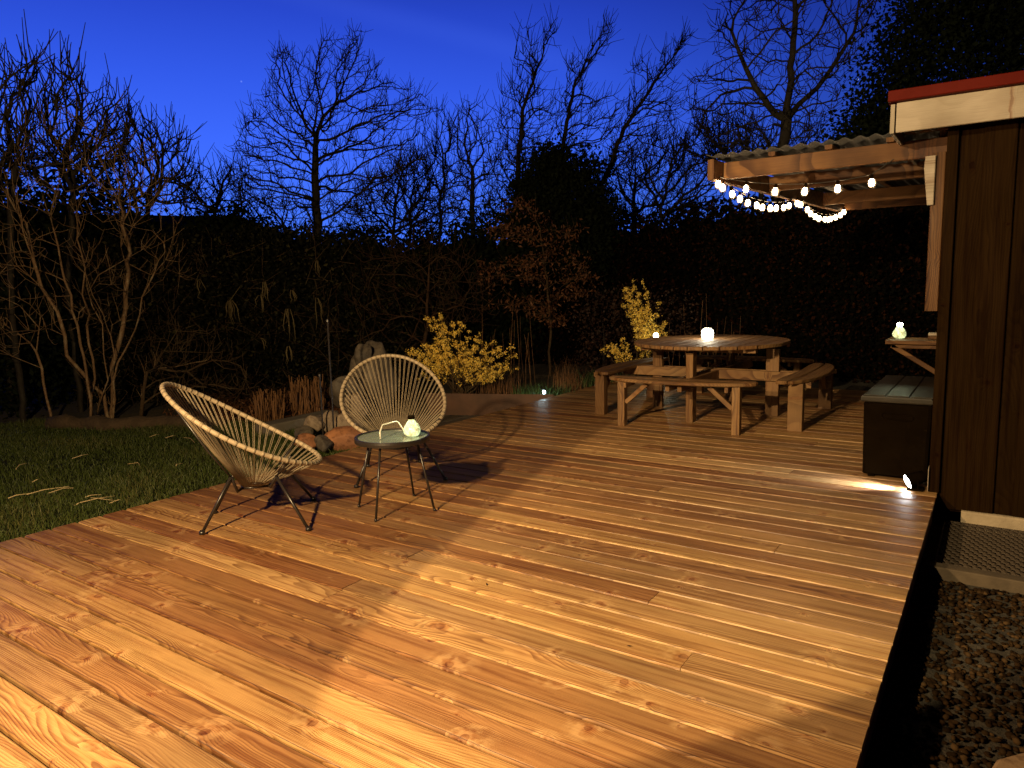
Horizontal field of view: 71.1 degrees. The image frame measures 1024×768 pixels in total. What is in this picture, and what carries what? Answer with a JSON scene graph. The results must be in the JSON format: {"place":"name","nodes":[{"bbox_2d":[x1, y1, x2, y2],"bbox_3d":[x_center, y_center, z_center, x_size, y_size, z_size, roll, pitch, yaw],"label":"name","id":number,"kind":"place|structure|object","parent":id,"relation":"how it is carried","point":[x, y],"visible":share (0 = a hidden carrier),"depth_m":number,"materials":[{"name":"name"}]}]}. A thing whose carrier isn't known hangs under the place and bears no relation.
{"place":"outdoors","nodes":[
{"label":"outdoors","id":0,"kind":"place"},
{"bbox_2d":[0,417,364,541],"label":"lawn","id":1,"kind":"structure","parent":0,"point":[86,466],"depth_m":5.76,"materials":[{"name":"green plant"}]},
{"bbox_2d":[0,9,63,423],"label":"bare shrub","id":2,"kind":"object","parent":1,"relation":"on","point":[8,127],"visible":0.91,"depth_m":7.61,"materials":[{"name":"brown plant"}]},
{"bbox_2d":[9,434,194,504],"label":"dry stalks","id":3,"kind":"object","parent":1,"relation":"on","point":[89,495],"visible":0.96,"depth_m":4.99,"materials":[{"name":"plant"}]},
{"bbox_2d":[294,425,313,437],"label":"boulder","id":4,"kind":"object","parent":1,"relation":"on","point":[304,429],"visible":0.55,"depth_m":6.40,"materials":[{"name":"grey stone"}]},
{"bbox_2d":[294,433,316,449],"bbox_3d":[-1.775,0.494,6.219,0.232,0.146,0.220,-1,8,5],"label":"boulder","id":5,"kind":"object","parent":1,"relation":"on","point":[307,438],"visible":0.56,"depth_m":6.14,"materials":[{"name":"stone"}]},
{"bbox_2d":[303,415,324,434],"bbox_3d":[-1.822,0.376,6.602,0.199,0.192,0.182,-4,8,-17],"label":"boulder","id":6,"kind":"object","parent":1,"relation":"on","point":[313,422],"visible":0.75,"depth_m":6.54,"materials":[{"name":"stone"}]},
{"bbox_2d":[314,435,332,453],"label":"boulder","id":7,"kind":"object","parent":1,"relation":"on","point":[323,443],"visible":0.97,"depth_m":6.07,"materials":[{"name":"grey stone"}]},
{"bbox_2d":[323,410,337,432],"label":"boulder","id":8,"kind":"object","parent":1,"relation":"on","point":[327,417],"visible":0.48,"depth_m":6.60,"materials":[{"name":"stone"}]},
{"bbox_2d":[325,426,360,450],"bbox_3d":[-1.457,0.492,6.294,0.401,0.240,0.280,-4,8,-23],"label":"boulder","id":9,"kind":"object","parent":1,"relation":"on","point":[342,437],"visible":0.54,"depth_m":6.18,"materials":[{"name":"stone"}]},
{"bbox_2d":[332,412,363,428],"bbox_3d":[-1.525,0.372,6.666,0.299,0.237,0.229,-4,8,-23],"label":"boulder","id":10,"kind":"object","parent":1,"relation":"on","point":[340,420],"visible":0.38,"depth_m":6.59,"materials":[{"name":"stone"}]},
{"bbox_2d":[363,412,480,430],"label":"paving","id":11,"kind":"structure","parent":0,"point":[447,419],"depth_m":7.82,"materials":[{"name":"grey stone"}]},
{"bbox_2d":[329,375,363,407],"bbox_3d":[-1.697,0.091,7.379,0.365,0.375,0.283,-6,9,-31],"label":"boulder","id":12,"kind":"object","parent":11,"relation":"on","point":[337,383],"visible":0.56,"depth_m":7.26,"materials":[{"name":"grey stone"}]},
{"bbox_2d":[349,340,397,416],"bbox_3d":[-1.503,-0.032,7.780,0.518,0.878,0.523,1,8,17],"label":"boulder","id":13,"kind":"object","parent":11,"relation":"on","point":[377,348],"visible":0.48,"depth_m":7.65,"materials":[{"name":"grey stone"}]},
{"bbox_2d":[354,344,371,367],"bbox_3d":[-1.566,-0.286,7.569,0.185,0.286,0.220,1,8,17],"label":"boulder","id":14,"kind":"object","parent":13,"relation":"on","point":[362,352],"visible":0.78,"depth_m":7.50,"materials":[{"name":"grey stone"}]},
{"bbox_2d":[0,0,1007,248],"label":"sky","id":15,"kind":"structure","parent":0,"point":[203,57],"materials":[{"name":"blue"}]},
{"bbox_2d":[0,342,1023,767],"bbox_3d":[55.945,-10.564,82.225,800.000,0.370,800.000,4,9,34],"label":"ground","id":16,"kind":"structure","parent":0,"point":[890,702],"depth_m":3.03,"materials":[{"name":"soil"}]},
{"bbox_2d":[0,144,99,419],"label":"evergreen shrub","id":17,"kind":"object","parent":16,"relation":"on","point":[8,373],"visible":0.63,"depth_m":8.52,"materials":[{"name":"green plant"}]},
{"bbox_2d":[0,108,147,387],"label":"bare shrub","id":18,"kind":"object","parent":16,"relation":"on","point":[76,153],"visible":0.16,"depth_m":10.39,"materials":[{"name":"brown plant"}]},
{"bbox_2d":[13,22,150,411],"bbox_3d":[-4.945,-1.855,8.553,1.422,4.508,2.320,-6,9,-34],"label":"bare shrub","id":19,"kind":"object","parent":16,"relation":"on","point":[56,107],"visible":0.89,"depth_m":8.17,"materials":[{"name":"brown plant"}]},
{"bbox_2d":[0,150,175,405],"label":"evergreen shrub","id":20,"kind":"object","parent":16,"relation":"on","point":[64,389],"visible":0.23,"depth_m":9.44,"materials":[{"name":"green plant"}]},
{"bbox_2d":[0,90,213,417],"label":"coppiced shrub","id":21,"kind":"object","parent":16,"relation":"on","point":[112,374],"visible":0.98,"depth_m":7.81,"materials":[{"name":"brown plant"}]},
{"bbox_2d":[45,414,227,430],"bbox_3d":[-3.947,0.427,7.535,1.981,0.227,0.263,0,8,6],"label":"fallen log","id":22,"kind":"object","parent":16,"relation":"on","point":[97,422],"visible":0.56,"depth_m":7.47,"materials":[{"name":"brown wood"}]},
{"bbox_2d":[26,214,279,243],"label":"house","id":23,"kind":"structure","parent":16,"relation":"on","point":[164,219],"depth_m":21.66,"materials":[{"name":"black"}]},
{"bbox_2d":[89,78,223,247],"bbox_3d":[-4.733,-1.908,9.801,1.734,4.277,2.357,-6,9,-29],"label":"bare shrub","id":24,"kind":"object","parent":16,"relation":"on","point":[162,153],"visible":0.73,"depth_m":9.48,"materials":[{"name":"brown plant"}]},
{"bbox_2d":[139,308,266,415],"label":"bare shrub","id":25,"kind":"object","parent":16,"relation":"on","point":[144,402],"visible":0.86,"depth_m":8.39,"materials":[{"name":"brown plant"}]},
{"bbox_2d":[163,142,270,228],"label":"bare shrub","id":26,"kind":"object","parent":16,"relation":"on","point":[221,190],"visible":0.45,"depth_m":12.43,"materials":[{"name":"black plant"}]},
{"bbox_2d":[155,174,328,258],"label":"evergreen shrub","id":27,"kind":"object","parent":16,"relation":"on","point":[214,221],"visible":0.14,"depth_m":10.57,"materials":[{"name":"black plant"}]},
{"bbox_2d":[162,387,340,422],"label":"leaf litter","id":28,"kind":"object","parent":16,"relation":"on","point":[328,402],"visible":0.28,"depth_m":8.48,"materials":[{"name":"brown plant"}]},
{"bbox_2d":[177,373,337,415],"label":"bramble stems","id":29,"kind":"object","parent":16,"relation":"on","point":[247,403],"visible":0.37,"depth_m":8.76,"materials":[{"name":"brown plant"}]},
{"bbox_2d":[249,388,287,421],"bbox_3d":[-2.703,0.254,7.981,0.413,0.376,0.665,-4,8,-19],"label":"reed stubble","id":30,"kind":"object","parent":16,"relation":"on","point":[268,410],"visible":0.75,"depth_m":7.83,"materials":[{"name":"brown plant"}]},
{"bbox_2d":[45,198,492,411],"bbox_3d":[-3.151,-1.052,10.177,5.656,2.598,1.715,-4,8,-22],"label":"ivy hedge","id":31,"kind":"object","parent":16,"relation":"on","point":[292,274],"visible":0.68,"depth_m":9.51,"materials":[{"name":"green plant"}]},
{"bbox_2d":[197,279,205,297],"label":"dead leaf blades","id":32,"kind":"object","parent":31,"relation":"attached to","point":[199,285],"visible":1,"depth_m":8.86,"materials":[{"name":"brown plant"}]},
{"bbox_2d":[225,279,258,320],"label":"dead leaf blades","id":33,"kind":"object","parent":31,"relation":"hanging from","point":[230,314],"visible":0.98,"depth_m":9.04,"materials":[{"name":"brown plant"}]},
{"bbox_2d":[254,295,263,311],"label":"dead leaf blades","id":34,"kind":"object","parent":31,"relation":"hanging from","point":[261,302],"visible":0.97,"depth_m":9.12,"materials":[{"name":"brown plant"}]},
{"bbox_2d":[262,282,269,303],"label":"dead leaf blades","id":35,"kind":"object","parent":31,"relation":"hanging from","point":[265,290],"visible":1,"depth_m":9.13,"materials":[{"name":"brown plant"}]},
{"bbox_2d":[285,346,292,365],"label":"dead leaf blades","id":36,"kind":"object","parent":31,"relation":"hanging from","point":[290,352],"visible":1,"depth_m":9.31,"materials":[{"name":"brown plant"}]},
{"bbox_2d":[283,309,294,337],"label":"dead leaf blades","id":37,"kind":"object","parent":31,"relation":"hanging from","point":[288,320],"visible":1,"depth_m":9.28,"materials":[{"name":"brown plant"}]},
{"bbox_2d":[290,290,296,300],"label":"dead leaf blades","id":38,"kind":"object","parent":31,"relation":"attached to","point":[293,295],"visible":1,"depth_m":9.27,"materials":[{"name":"brown plant"}]},
{"bbox_2d":[315,261,320,275],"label":"dead leaf blades","id":39,"kind":"object","parent":31,"relation":"hanging from","point":[318,266],"visible":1,"depth_m":9.27,"materials":[{"name":"brown plant"}]},
{"bbox_2d":[315,298,322,328],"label":"dead leaf blades","id":40,"kind":"object","parent":31,"relation":"hanging from","point":[315,309],"visible":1,"depth_m":9.34,"materials":[{"name":"brown plant"}]},
{"bbox_2d":[219,161,354,246],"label":"bare shrub","id":41,"kind":"object","parent":16,"relation":"on","point":[304,222],"visible":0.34,"depth_m":14.46,"materials":[{"name":"black plant"}]},
{"bbox_2d":[255,410,337,435],"bbox_3d":[-2.192,0.448,7.381,0.200,0.220,0.915,3,9,32],"label":"timber sleeper","id":42,"kind":"object","parent":16,"relation":"on","point":[297,421],"visible":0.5,"depth_m":7.17,"materials":[{"name":"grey wood"}]},
{"bbox_2d":[284,374,325,415],"bbox_3d":[-2.420,0.149,8.391,0.477,0.464,0.649,-3,8,-14],"label":"reed stubble","id":43,"kind":"object","parent":16,"relation":"on","point":[303,401],"visible":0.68,"depth_m":8.19,"materials":[{"name":"brown plant"}]},
{"bbox_2d":[318,373,323,434],"bbox_3d":[-1.712,0.299,6.462,0.026,0.795,0.025,4,9,34],"label":"metal pole","id":44,"kind":"object","parent":16,"relation":"on","point":[319,375],"visible":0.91,"depth_m":6.44,"materials":[{"name":"black metal"}]},
{"bbox_2d":[326,319,333,427],"bbox_3d":[-1.626,0.055,6.454,0.026,1.277,0.025,4,9,34],"label":"metal pole","id":45,"kind":"object","parent":16,"relation":"on","point":[327,320],"visible":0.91,"depth_m":6.43,"materials":[{"name":"black metal"}]},
{"bbox_2d":[219,18,441,248],"bbox_3d":[-2.834,-3.104,11.880,3.790,6.029,3.141,-4,8,-18],"label":"bare tree","id":46,"kind":"object","parent":16,"relation":"on","point":[315,199],"visible":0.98,"depth_m":11.50,"materials":[{"name":"brown plant"}]},
{"bbox_2d":[343,392,367,417],"bbox_3d":[-1.547,0.220,7.124,0.242,0.276,0.216,0,8,11],"label":"boulder","id":47,"kind":"object","parent":16,"relation":"on","point":[346,404],"visible":0.52,"depth_m":7.05,"materials":[{"name":"stone"}]},
{"bbox_2d":[305,216,467,333],"bbox_3d":[-2.175,-1.516,12.357,3.170,2.676,2.301,-3,8,-13],"label":"evergreen shrub","id":48,"kind":"object","parent":16,"relation":"on","point":[353,234],"visible":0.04,"depth_m":11.92,"materials":[{"name":"black plant"}]},
{"bbox_2d":[328,139,453,253],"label":"bare shrub","id":49,"kind":"object","parent":16,"relation":"on","point":[405,217],"visible":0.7,"depth_m":14.34,"materials":[{"name":"black plant"}]},
{"bbox_2d":[342,124,458,254],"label":"bare shrub","id":50,"kind":"object","parent":16,"relation":"on","point":[397,213],"visible":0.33,"depth_m":15.79,"materials":[{"name":"black plant"}]},
{"bbox_2d":[322,212,504,387],"bbox_3d":[-1.444,-1.163,10.342,2.644,2.509,1.767,-2,8,-9],"label":"bare shrub","id":51,"kind":"object","parent":16,"relation":"on","point":[426,325],"visible":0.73,"depth_m":10.18,"materials":[{"name":"brown plant"}]},
{"bbox_2d":[387,94,478,245],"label":"bare shrub","id":52,"kind":"object","parent":16,"relation":"on","point":[448,148],"visible":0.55,"depth_m":15.15,"materials":[{"name":"black plant"}]},
{"bbox_2d":[405,313,520,393],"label":"blossom bush","id":53,"kind":"object","parent":16,"relation":"on","point":[468,388],"visible":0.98,"depth_m":9.21,"materials":[{"name":"yellow plant"}]},
{"bbox_2d":[0,189,929,363],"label":"woodland","id":54,"kind":"object","parent":16,"relation":"on","point":[641,222],"visible":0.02,"depth_m":17.84,"materials":[{"name":"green plant"}]},
{"bbox_2d":[0,381,937,767],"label":"deck","id":55,"kind":"structure","parent":16,"relation":"on","point":[746,593],"depth_m":2.99,"materials":[{"name":"brown wood"}]},
{"bbox_2d":[159,382,322,534],"bbox_3d":[-1.532,0.382,4.132,0.843,0.831,0.761,-3,8,-13],"label":"egg chair","id":56,"kind":"object","parent":55,"relation":"on","point":[238,474],"visible":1,"depth_m":4.07,"materials":[{"name":"beige metal"}]},
{"bbox_2d":[339,354,447,487],"bbox_3d":[-0.847,0.230,5.166,0.761,0.831,0.843,-3,8,-14],"label":"egg chair","id":57,"kind":"object","parent":55,"relation":"on","point":[357,427],"visible":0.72,"depth_m":5.30,"materials":[{"name":"beige metal"}]},
{"bbox_2d":[354,428,435,521],"bbox_3d":[-0.711,0.531,4.318,0.448,0.450,0.448,-6,9,-30],"label":"side table","id":58,"kind":"object","parent":55,"relation":"on","point":[394,438],"visible":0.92,"depth_m":4.25,"materials":[{"name":"black glass"}]},
{"bbox_2d":[379,415,420,438],"bbox_3d":[-0.668,0.251,4.271,0.244,0.128,0.115,-2,8,-9],"label":"bulb lamp","id":59,"kind":"object","parent":58,"relation":"on","point":[411,428],"visible":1,"depth_m":4.25,"materials":[{"name":"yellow glass"}]},
{"bbox_2d":[594,335,836,435],"bbox_3d":[2.110,-0.093,7.440,2.210,0.745,2.583,4,9,34],"label":"picnic table","id":60,"kind":"object","parent":55,"relation":"on","point":[694,374],"visible":0.98,"depth_m":7.03,"materials":[{"name":"brown wood"}]},
{"bbox_2d":[702,328,712,338],"bbox_3d":[2.038,-0.527,7.470,0.120,0.109,0.120,4,9,34],"label":"table lantern","id":61,"kind":"object","parent":60,"relation":"on","point":[707,333],"visible":1,"depth_m":7.42,"materials":[{"name":"white glass"}]},
{"bbox_2d":[861,375,933,476],"bbox_3d":[2.830,0.284,5.170,0.414,0.557,1.202,4,9,34],"label":"storage box","id":62,"kind":"object","parent":55,"relation":"on","point":[897,422],"visible":0.76,"depth_m":4.70,"materials":[{"name":"black plastic"}]},
{"bbox_2d":[903,471,926,491],"bbox_3d":[2.523,0.603,4.487,0.132,0.118,0.110,1,8,19],"label":"deck spotlight","id":63,"kind":"object","parent":55,"relation":"on","point":[913,481],"visible":1,"depth_m":4.46,"materials":[{"name":"black plastic"}]},
{"bbox_2d":[428,85,510,335],"bbox_3d":[-0.758,-2.947,13.691,1.570,5.143,2.505,-1,8,0],"label":"bare tree","id":64,"kind":"object","parent":16,"relation":"on","point":[471,187],"visible":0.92,"depth_m":13.49,"materials":[{"name":"black plant"}]},
{"bbox_2d":[417,195,553,366],"bbox_3d":[-0.468,-1.769,12.348,2.452,3.103,2.337,-2,8,-2],"label":"evergreen shrub","id":65,"kind":"object","parent":16,"relation":"on","point":[507,331],"visible":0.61,"depth_m":11.89,"materials":[{"name":"green plant"}]},
{"bbox_2d":[422,393,553,415],"bbox_3d":[-0.314,0.347,9.005,1.708,0.452,0.009,0,8,13],"label":"steel edging","id":66,"kind":"object","parent":16,"relation":"on","point":[468,404],"visible":0.33,"depth_m":9.02,"materials":[{"name":"brown metal"}]},
{"bbox_2d":[474,373,514,393],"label":"garden plant","id":67,"kind":"object","parent":16,"relation":"on","point":[482,387],"visible":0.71,"depth_m":9.48,"materials":[{"name":"plant"}]},
{"bbox_2d":[489,371,523,393],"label":"garden plant","id":68,"kind":"object","parent":16,"relation":"on","point":[510,387],"visible":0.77,"depth_m":9.38,"materials":[{"name":"brown plant"}]},
{"bbox_2d":[481,310,534,389],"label":"dry stems","id":69,"kind":"object","parent":16,"relation":"on","point":[510,346],"visible":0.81,"depth_m":9.95,"materials":[{"name":"brown plant"}]},
{"bbox_2d":[474,115,550,237],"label":"bare shrub","id":70,"kind":"object","parent":16,"relation":"on","point":[507,178],"visible":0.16,"depth_m":15.87,"materials":[{"name":"black plant"}]},
{"bbox_2d":[471,3,569,180],"bbox_3d":[0.198,-3.772,13.585,1.862,6.783,2.134,0,8,6],"label":"bare tree","id":71,"kind":"object","parent":16,"relation":"on","point":[533,73],"visible":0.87,"depth_m":13.29,"materials":[{"name":"brown plant"}]},
{"bbox_2d":[510,383,542,393],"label":"garden plant","id":72,"kind":"object","parent":16,"relation":"on","point":[523,391],"visible":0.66,"depth_m":9.09,"materials":[{"name":"green plant"}]},
{"bbox_2d":[513,381,555,395],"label":"garden plant","id":73,"kind":"object","parent":16,"relation":"on","point":[535,385],"visible":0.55,"depth_m":9.26,"materials":[{"name":"green plant"}]},
{"bbox_2d":[472,191,604,375],"bbox_3d":[0.440,-1.520,11.062,2.142,2.942,1.781,-1,8,0],"label":"young beech","id":74,"kind":"object","parent":16,"relation":"on","point":[546,285],"visible":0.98,"depth_m":10.90,"materials":[{"name":"brown plant"}]},
{"bbox_2d":[531,380,583,395],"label":"garden plant","id":75,"kind":"object","parent":16,"relation":"on","point":[557,392],"visible":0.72,"depth_m":9.04,"materials":[{"name":"green plant"}]},
{"bbox_2d":[488,123,632,303],"bbox_3d":[0.891,-2.478,12.752,2.693,4.340,3.366,-1,8,6],"label":"conifer","id":76,"kind":"object","parent":16,"relation":"on","point":[560,183],"visible":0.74,"depth_m":11.69,"materials":[{"name":"green plant"}]},
{"bbox_2d":[547,356,584,387],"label":"garden plant","id":77,"kind":"object","parent":16,"relation":"on","point":[556,381],"visible":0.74,"depth_m":9.94,"materials":[{"name":"plant"}]},
{"bbox_2d":[555,369,594,392],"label":"garden plant","id":78,"kind":"object","parent":16,"relation":"on","point":[574,386],"visible":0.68,"depth_m":9.42,"materials":[{"name":"plant"}]},
{"bbox_2d":[544,7,633,159],"bbox_3d":[1.558,-3.885,14.117,2.140,6.791,2.069,4,9,34],"label":"bare tree","id":79,"kind":"object","parent":16,"relation":"on","point":[569,110],"visible":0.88,"depth_m":13.66,"materials":[{"name":"black plant"}]},
{"bbox_2d":[575,371,612,387],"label":"garden plant","id":80,"kind":"object","parent":16,"relation":"on","point":[586,385],"visible":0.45,"depth_m":9.81,"materials":[{"name":"green plant"}]},
{"bbox_2d":[600,335,641,375],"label":"blossom bush","id":81,"kind":"object","parent":16,"relation":"on","point":[614,351],"visible":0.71,"depth_m":9.91,"materials":[{"name":"yellow plant"}]},
{"bbox_2d":[563,277,708,380],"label":"leafy thicket","id":82,"kind":"object","parent":16,"relation":"on","point":[604,339],"visible":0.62,"depth_m":10.74,"materials":[{"name":"green plant"}]},
{"bbox_2d":[621,278,667,357],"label":"blossom bush","id":83,"kind":"object","parent":16,"relation":"on","point":[643,329],"visible":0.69,"depth_m":10.36,"materials":[{"name":"yellow plant"}]},
{"bbox_2d":[599,16,699,184],"bbox_3d":[2.304,-3.565,13.394,2.479,6.314,2.241,1,8,16],"label":"bare tree","id":84,"kind":"object","parent":16,"relation":"on","point":[634,112],"visible":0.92,"depth_m":13.08,"materials":[{"name":"black plant"}]},
{"bbox_2d":[594,111,706,239],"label":"bare shrub","id":85,"kind":"object","parent":16,"relation":"on","point":[634,220],"visible":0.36,"depth_m":15.63,"materials":[{"name":"black plant"}]},
{"bbox_2d":[611,117,743,236],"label":"bare shrub","id":86,"kind":"object","parent":16,"relation":"on","point":[674,160],"visible":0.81,"depth_m":14.04,"materials":[{"name":"black plant"}]},
{"bbox_2d":[470,192,937,383],"bbox_3d":[3.089,-1.445,11.025,9.594,2.866,1.947,4,9,37],"label":"beech hedge","id":87,"kind":"object","parent":16,"relation":"on","point":[843,296],"visible":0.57,"depth_m":10.47,"materials":[{"name":"brown plant"}]},
{"bbox_2d":[668,303,741,377],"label":"dry stems","id":88,"kind":"object","parent":16,"relation":"on","point":[700,334],"visible":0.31,"depth_m":10.59,"materials":[{"name":"brown plant"}]},
{"bbox_2d":[674,92,776,223],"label":"bare shrub","id":89,"kind":"object","parent":16,"relation":"on","point":[718,128],"visible":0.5,"depth_m":13.22,"materials":[{"name":"black plant"}]},
{"bbox_2d":[689,95,837,230],"bbox_3d":[4.916,-3.074,13.875,2.947,5.096,1.854,1,8,15],"label":"bare shrub","id":90,"kind":"object","parent":16,"relation":"on","point":[792,142],"visible":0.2,"depth_m":13.66,"materials":[{"name":"black plant"}]},
{"bbox_2d":[678,0,890,228],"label":"bare tree","id":91,"kind":"object","parent":16,"relation":"on","point":[784,116],"visible":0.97,"depth_m":10.60,"materials":[{"name":"brown plant"}]},
{"bbox_2d":[811,74,936,223],"bbox_3d":[5.561,-2.398,10.919,2.122,4.452,3.091,2,8,21],"label":"evergreen shrub","id":92,"kind":"object","parent":16,"relation":"on","point":[882,123],"visible":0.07,"depth_m":10.21,"materials":[{"name":"black plant"}]},
{"bbox_2d":[806,0,1023,207],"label":"conifer","id":93,"kind":"object","parent":16,"relation":"on","point":[1000,23],"visible":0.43,"depth_m":9.77,"materials":[{"name":"green plant"}]},
{"bbox_2d":[888,70,1023,536],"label":"shed","id":94,"kind":"structure","parent":16,"relation":"on","point":[976,471],"depth_m":4.17,"materials":[{"name":"brown wood"}]},
{"bbox_2d":[707,128,947,310],"bbox_3d":[2.950,-1.244,6.144,1.470,1.106,3.522,4,9,34],"label":"pergola","id":95,"kind":"object","parent":94,"relation":"attached to","point":[901,181],"visible":0.84,"depth_m":4.99,"materials":[{"name":"brown wood"}]},
{"bbox_2d":[714,159,893,222],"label":"string lights","id":96,"kind":"object","parent":95,"relation":"hanging from","point":[721,185],"visible":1,"depth_m":5.43,"materials":[{"name":"white glass"}]},
{"bbox_2d":[885,337,935,373],"bbox_3d":[3.099,-0.217,5.500,0.388,0.258,0.360,4,9,34],"label":"wall shelf","id":97,"kind":"object","parent":94,"relation":"attached to","point":[898,345],"depth_m":5.38,"materials":[{"name":"brown wood"}]},
{"bbox_2d":[892,323,906,338],"bbox_3d":[2.996,-0.412,5.541,0.099,0.121,0.099,4,9,34],"label":"bulb lamp","id":98,"kind":"object","parent":97,"relation":"on","point":[899,331],"visible":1,"depth_m":5.52,"materials":[{"name":"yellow glass"}]},
{"bbox_2d":[928,332,936,338],"bbox_3d":[3.234,-0.369,5.459,0.100,0.046,0.160,4,9,34],"label":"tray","id":99,"kind":"object","parent":97,"relation":"on","point":[932,335],"visible":0.58,"depth_m":5.41,"materials":[{"name":"brown wood"}]},
{"bbox_2d":[929,561,1023,594],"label":"concrete kerb","id":100,"kind":"structure","parent":16,"relation":"on","point":[983,578],"depth_m":3.46,"materials":[{"name":"grey concrete"}]},
{"bbox_2d":[934,520,1023,576],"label":"door mat","id":101,"kind":"object","parent":16,"relation":"on","point":[1009,540],"depth_m":3.90,"materials":[{"name":"grey rubber"}]},
{"bbox_2d":[880,577,1023,767],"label":"gravel","id":102,"kind":"structure","parent":0,"point":[959,754],"depth_m":2.64,"materials":[{"name":"gravel"}]},
{"bbox_2d":[992,753,1023,767],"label":"flagstone","id":103,"kind":"object","parent":102,"relation":"on","point":[1016,761],"visible":1,"depth_m":2.12,"materials":[{"name":"beige stone"}]}
]}

